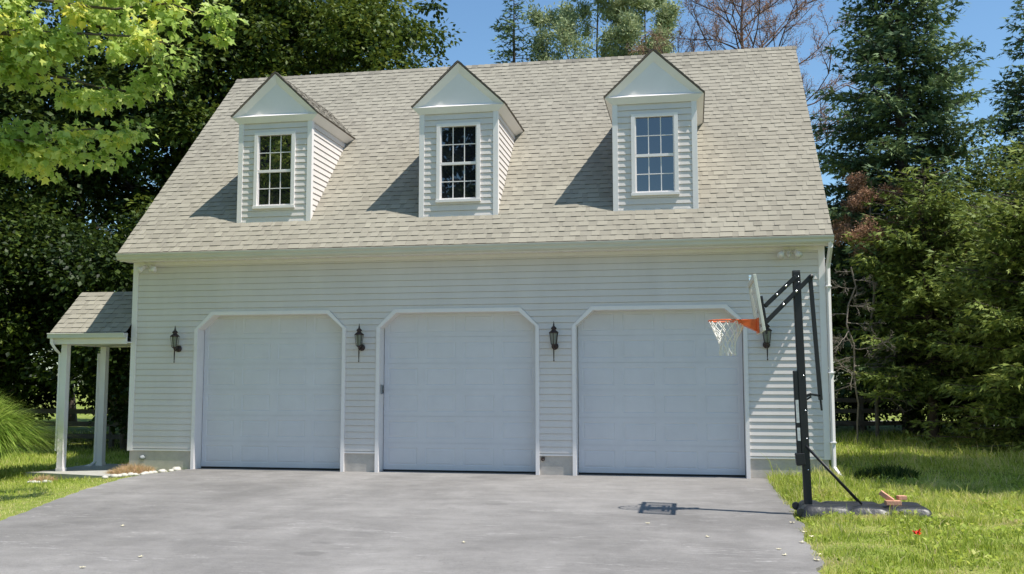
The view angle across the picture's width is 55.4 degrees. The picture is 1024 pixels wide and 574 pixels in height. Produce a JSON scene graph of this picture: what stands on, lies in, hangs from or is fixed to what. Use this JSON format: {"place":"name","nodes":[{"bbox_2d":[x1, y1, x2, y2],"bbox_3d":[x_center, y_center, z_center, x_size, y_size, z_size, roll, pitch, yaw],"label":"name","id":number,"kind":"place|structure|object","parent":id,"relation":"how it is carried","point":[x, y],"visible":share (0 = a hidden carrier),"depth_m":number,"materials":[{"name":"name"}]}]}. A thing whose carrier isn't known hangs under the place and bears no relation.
{"place":"outdoors","nodes":[
{"label":"outdoors","id":0,"kind":"place"},
{"bbox_2d":[0,429,131,519],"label":"grass","id":1,"kind":"structure","parent":0,"point":[76,457],"depth_m":19.24,"materials":[{"name":"green plant"}]},
{"bbox_2d":[25,464,139,479],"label":"path","id":2,"kind":"structure","parent":0,"point":[83,471],"depth_m":18.07,"materials":[{"name":"concrete"}]},
{"bbox_2d":[0,468,824,573],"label":"driveway","id":3,"kind":"structure","parent":0,"point":[234,521],"depth_m":11.03,"materials":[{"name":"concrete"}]},
{"bbox_2d":[0,386,1023,573],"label":"lawn","id":4,"kind":"structure","parent":0,"point":[88,417],"depth_m":14.88,"materials":[{"name":"plant"}]},
{"bbox_2d":[0,344,80,427],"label":"bush","id":5,"kind":"object","parent":4,"relation":"on","point":[47,398],"visible":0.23,"depth_m":31.75,"materials":[{"name":"green plant"}]},
{"bbox_2d":[30,473,59,480],"bbox_3d":[-8.188,3.348,17.094,0.630,0.206,0.411,-1,-6,10],"label":"dry tuft","id":6,"kind":"object","parent":4,"relation":"on","point":[41,478],"visible":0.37,"depth_m":17.03,"materials":[{"name":"beige plant"}]},
{"bbox_2d":[0,389,91,465],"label":"ornamental grass","id":7,"kind":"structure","parent":4,"relation":"on","point":[12,431],"depth_m":18.02,"materials":[{"name":"green plant"}]},
{"bbox_2d":[0,152,97,405],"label":"deciduous tree","id":8,"kind":"object","parent":4,"relation":"on","point":[12,277],"visible":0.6,"depth_m":25.73,"materials":[{"name":"green plant"}]},
{"bbox_2d":[3,407,119,447],"bbox_3d":[-13.748,4.023,27.368,16.156,1.391,0.230,-1,-6,7],"label":"rail fence","id":9,"kind":"object","parent":4,"relation":"on","point":[84,423],"visible":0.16,"depth_m":27.10,"materials":[{"name":"wood"}]},
{"bbox_2d":[0,190,153,450],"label":"deciduous tree","id":10,"kind":"object","parent":4,"relation":"on","point":[101,267],"visible":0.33,"depth_m":24.70,"materials":[{"name":"green plant"}]},
{"bbox_2d":[0,0,158,405],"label":"deciduous tree","id":11,"kind":"object","parent":4,"relation":"on","point":[63,192],"visible":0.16,"depth_m":29.26,"materials":[{"name":"green plant"}]},
{"bbox_2d":[70,381,118,429],"bbox_3d":[-12.657,3.426,33.706,4.896,3.852,4.993,4,-7,-37],"label":"bush","id":12,"kind":"object","parent":4,"relation":"on","point":[90,403],"visible":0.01,"depth_m":32.97,"materials":[{"name":"green plant"}]},
{"bbox_2d":[0,2,194,420],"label":"deciduous tree","id":13,"kind":"object","parent":4,"relation":"on","point":[72,417],"depth_m":40.47,"materials":[{"name":"green plant"}]},
{"bbox_2d":[0,0,248,184],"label":"maple tree","id":14,"kind":"object","parent":4,"relation":"on","point":[67,40],"visible":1,"depth_m":13.78,"materials":[{"name":"green plant"}]},
{"bbox_2d":[102,462,155,473],"bbox_3d":[-6.883,3.299,17.656,1.104,0.327,0.719,-1,-6,10],"label":"dry plant","id":15,"kind":"object","parent":4,"relation":"on","point":[137,469],"visible":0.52,"depth_m":17.51,"materials":[{"name":"beige plant"}]},
{"bbox_2d":[10,0,351,291],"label":"deciduous tree","id":16,"kind":"object","parent":4,"relation":"on","point":[117,74],"visible":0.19,"depth_m":30.42,"materials":[{"name":"green plant"}]},
{"bbox_2d":[127,0,466,186],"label":"deciduous tree","id":17,"kind":"object","parent":4,"relation":"on","point":[350,30],"visible":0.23,"depth_m":31.71,"materials":[{"name":"green plant"}]},
{"bbox_2d":[230,0,450,77],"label":"deciduous tree","id":18,"kind":"object","parent":4,"relation":"on","point":[419,52],"depth_m":44.13,"materials":[{"name":"green plant"}]},
{"bbox_2d":[115,46,840,478],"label":"garage","id":19,"kind":"structure","parent":4,"relation":"on","point":[455,240],"depth_m":17.84,"materials":[{"name":"plastic"}]},
{"bbox_2d":[47,292,132,470],"bbox_3d":[-7.974,1.907,19.435,1.685,3.643,1.995,-1,-6,10],"label":"side porch","id":20,"kind":"object","parent":19,"relation":"attached to","point":[93,319],"visible":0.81,"depth_m":18.94,"materials":[{"name":"wood"}]},
{"bbox_2d":[136,265,156,272],"bbox_3d":[-6.931,-0.350,18.592,0.418,0.174,0.231,-1,-6,10],"label":"floodlight","id":21,"kind":"object","parent":19,"relation":"attached to","point":[151,268],"visible":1,"depth_m":18.54,"materials":[{"name":"white plastic"}]},
{"bbox_2d":[170,326,181,362],"bbox_3d":[-6.323,1.078,18.332,0.176,0.702,0.246,-1,-6,10],"label":"wall lantern","id":22,"kind":"object","parent":19,"relation":"attached to","point":[175,340],"depth_m":18.27,"materials":[{"name":"brown metal"}]},
{"bbox_2d":[201,315,341,469],"bbox_3d":[-4.470,1.942,18.329,2.846,2.911,0.050,-1,-6,10],"label":"garage door","id":23,"kind":"structure","parent":19,"relation":"in","point":[272,385],"depth_m":18.31,"materials":[{"name":"paint"}]},
{"bbox_2d":[354,324,364,361],"bbox_3d":[-2.762,1.013,17.683,0.176,0.702,0.246,-1,-6,10],"label":"wall lantern","id":24,"kind":"object","parent":19,"relation":"attached to","point":[359,334],"depth_m":17.62,"materials":[{"name":"brown metal"}]},
{"bbox_2d":[383,312,535,472],"bbox_3d":[-0.944,1.878,17.687,2.846,2.911,0.050,-1,-6,10],"label":"garage door","id":25,"kind":"structure","parent":19,"relation":"in","point":[460,396],"depth_m":17.66,"materials":[{"name":"paint"}]},
{"bbox_2d":[549,321,558,360],"bbox_3d":[0.735,0.950,17.045,0.176,0.702,0.246,-1,-6,10],"label":"wall lantern","id":26,"kind":"object","parent":19,"relation":"attached to","point":[553,333],"depth_m":16.98,"materials":[{"name":"brown metal"}]},
{"bbox_2d":[578,309,744,476],"bbox_3d":[2.580,1.814,17.044,2.846,2.911,0.050,-1,-6,10],"label":"garage door","id":27,"kind":"structure","parent":19,"relation":"in","point":[657,395],"depth_m":17.02,"materials":[{"name":"paint"}]},
{"bbox_2d":[762,324,771,359],"bbox_3d":[4.286,0.885,16.398,0.176,0.702,0.246,-1,-6,10],"label":"wall lantern","id":28,"kind":"object","parent":19,"relation":"attached to","point":[767,340],"depth_m":16.34,"materials":[{"name":"brown metal"}]},
{"bbox_2d":[777,249,802,258],"bbox_3d":[4.685,-0.561,16.474,0.418,0.174,0.231,-1,-6,10],"label":"floodlight","id":29,"kind":"object","parent":19,"relation":"attached to","point":[789,252],"visible":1,"depth_m":16.44,"materials":[{"name":"white plastic"}]},
{"bbox_2d":[488,0,541,62],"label":"spruce tree","id":30,"kind":"object","parent":4,"relation":"on","point":[509,29],"visible":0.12,"depth_m":43.83,"materials":[{"name":"green plant"}]},
{"bbox_2d":[523,0,680,61],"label":"pine tree","id":31,"kind":"object","parent":4,"relation":"on","point":[564,21],"visible":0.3,"depth_m":42.65,"materials":[{"name":"green plant"}]},
{"bbox_2d":[608,0,684,53],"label":"pine tree","id":32,"kind":"object","parent":4,"relation":"on","point":[666,14],"visible":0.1,"depth_m":43.48,"materials":[{"name":"green plant"}]},
{"bbox_2d":[625,0,864,172],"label":"bare tree","id":33,"kind":"object","parent":4,"relation":"on","point":[767,6],"visible":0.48,"depth_m":36.81,"materials":[{"name":"brown plant"}]},
{"bbox_2d":[708,270,931,518],"bbox_3d":[3.738,1.306,12.064,2.548,3.040,1.160,-1,-6,10],"label":"basketball hoop","id":34,"kind":"object","parent":4,"relation":"on","point":[807,502],"visible":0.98,"depth_m":12.05,"materials":[{"name":"plastic"}]},
{"bbox_2d":[884,500,901,505],"bbox_3d":[4.576,2.592,11.716,0.180,0.054,0.090,0,-5,4],"label":"brick","id":35,"kind":"object","parent":34,"relation":"on","point":[892,502],"visible":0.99,"depth_m":11.67,"materials":[{"name":"brick"}]},
{"bbox_2d":[879,490,893,500],"bbox_3d":[4.528,2.535,11.791,0.180,0.054,0.090,36,10,23],"label":"brick","id":36,"kind":"object","parent":35,"relation":"on","point":[884,495],"visible":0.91,"depth_m":11.76,"materials":[{"name":"brick"}]},
{"bbox_2d":[896,495,906,499],"bbox_3d":[4.712,2.547,11.797,0.100,0.048,0.090,-1,-5,-1],"label":"brick","id":37,"kind":"object","parent":35,"relation":"on","point":[901,497],"visible":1,"depth_m":11.75,"materials":[{"name":"brick"}]},
{"bbox_2d":[834,377,851,427],"bbox_3d":[10.690,3.821,34.186,3.348,2.413,3.296,-1,-6,10],"label":"bush","id":38,"kind":"object","parent":4,"relation":"on","point":[838,418],"visible":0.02,"depth_m":33.50,"materials":[{"name":"green plant"}]},
{"bbox_2d":[829,365,901,429],"bbox_3d":[11.534,3.260,31.368,3.526,2.752,3.714,-4,-7,33],"label":"bush","id":39,"kind":"object","parent":4,"relation":"on","point":[851,416],"visible":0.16,"depth_m":30.94,"materials":[{"name":"green plant"}]},
{"bbox_2d":[824,243,924,429],"bbox_3d":[10.841,1.237,32.305,6.312,6.955,5.771,-1,-6,10],"label":"deciduous tree","id":40,"kind":"object","parent":4,"relation":"on","point":[845,270],"visible":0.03,"depth_m":30.73,"materials":[{"name":"green plant"}]},
{"bbox_2d":[827,267,938,442],"bbox_3d":[9.215,1.770,25.625,3.116,4.605,2.880,2,-6,-19],"label":"bare tree","id":41,"kind":"object","parent":4,"relation":"on","point":[853,357],"visible":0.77,"depth_m":25.39,"materials":[{"name":"plant"}]},
{"bbox_2d":[852,462,921,479],"bbox_3d":[6.069,2.988,15.911,1.177,0.316,0.675,-1,-6,10],"label":"weed clump","id":42,"kind":"object","parent":4,"relation":"on","point":[893,471],"visible":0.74,"depth_m":15.80,"materials":[{"name":"green plant"}]},
{"bbox_2d":[756,426,1023,573],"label":"grass","id":43,"kind":"structure","parent":4,"relation":"on","point":[828,484],"depth_m":12.68,"materials":[{"name":"green plant"}]},
{"bbox_2d":[831,172,969,437],"bbox_3d":[10.657,0.489,28.191,3.980,7.663,3.697,2,-6,-19],"label":"deciduous tree","id":44,"kind":"object","parent":4,"relation":"on","point":[854,201],"visible":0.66,"depth_m":27.68,"materials":[{"name":"plant"}]},
{"bbox_2d":[829,396,994,433],"bbox_3d":[15.036,3.880,28.650,13.988,1.350,0.390,-1,-5,5],"label":"rail fence","id":45,"kind":"object","parent":4,"relation":"on","point":[862,423],"visible":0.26,"depth_m":28.96,"materials":[{"name":"wood"}]},
{"bbox_2d":[805,0,1023,433],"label":"spruce tree","id":46,"kind":"object","parent":4,"relation":"on","point":[896,43],"visible":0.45,"depth_m":29.14,"materials":[{"name":"green plant"}]},
{"bbox_2d":[826,158,1007,419],"bbox_3d":[14.640,-0.090,33.858,7.656,9.888,8.484,4,-7,-35],"label":"deciduous tree","id":47,"kind":"object","parent":4,"relation":"on","point":[962,160],"depth_m":33.19,"materials":[{"name":"green plant"}]},
{"bbox_2d":[832,156,1007,439],"bbox_3d":[11.185,0.298,26.468,5.912,7.668,6.042,-1,-6,10],"label":"cedar tree","id":48,"kind":"object","parent":4,"relation":"on","point":[923,376],"visible":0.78,"depth_m":25.91,"materials":[{"name":"plant"}]},
{"bbox_2d":[864,369,978,434],"bbox_3d":[12.179,3.197,28.020,3.812,2.861,3.479,-1,-6,10],"label":"bush","id":49,"kind":"object","parent":4,"relation":"on","point":[912,409],"visible":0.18,"depth_m":28.00,"materials":[{"name":"green plant"}]},
{"bbox_2d":[907,350,993,434],"bbox_3d":[13.459,2.845,27.432,4.408,2.808,4.656,-1,-6,10],"label":"bush","id":50,"kind":"object","parent":4,"relation":"on","point":[958,417],"visible":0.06,"depth_m":27.10,"materials":[{"name":"green plant"}]},
{"bbox_2d":[887,124,1023,352],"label":"deciduous tree","id":51,"kind":"object","parent":4,"relation":"on","point":[992,184],"visible":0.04,"depth_m":28.21,"materials":[{"name":"green plant"}]},
{"bbox_2d":[903,147,1023,453],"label":"cedar tree","id":52,"kind":"object","parent":4,"relation":"on","point":[1002,395],"visible":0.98,"depth_m":22.36,"materials":[{"name":"plant"}]},
{"bbox_2d":[947,139,1023,441],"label":"cedar tree","id":53,"kind":"object","parent":4,"relation":"on","point":[1019,181],"visible":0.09,"depth_m":25.71,"materials":[{"name":"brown plant"}]},
{"bbox_2d":[970,0,1023,196],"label":"spruce tree","id":54,"kind":"object","parent":4,"relation":"on","point":[1009,128],"visible":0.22,"depth_m":32.35,"materials":[{"name":"green plant"}]},
{"bbox_2d":[0,0,1023,385],"label":"sky","id":55,"kind":"structure","parent":0,"point":[982,21],"materials":[{"name":"blue"}]},
{"bbox_2d":[836,425,980,426],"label":"road","id":56,"kind":"structure","parent":0,"point":[887,425],"depth_m":34.21,"materials":[{"name":"grey asphalt"}]}
]}

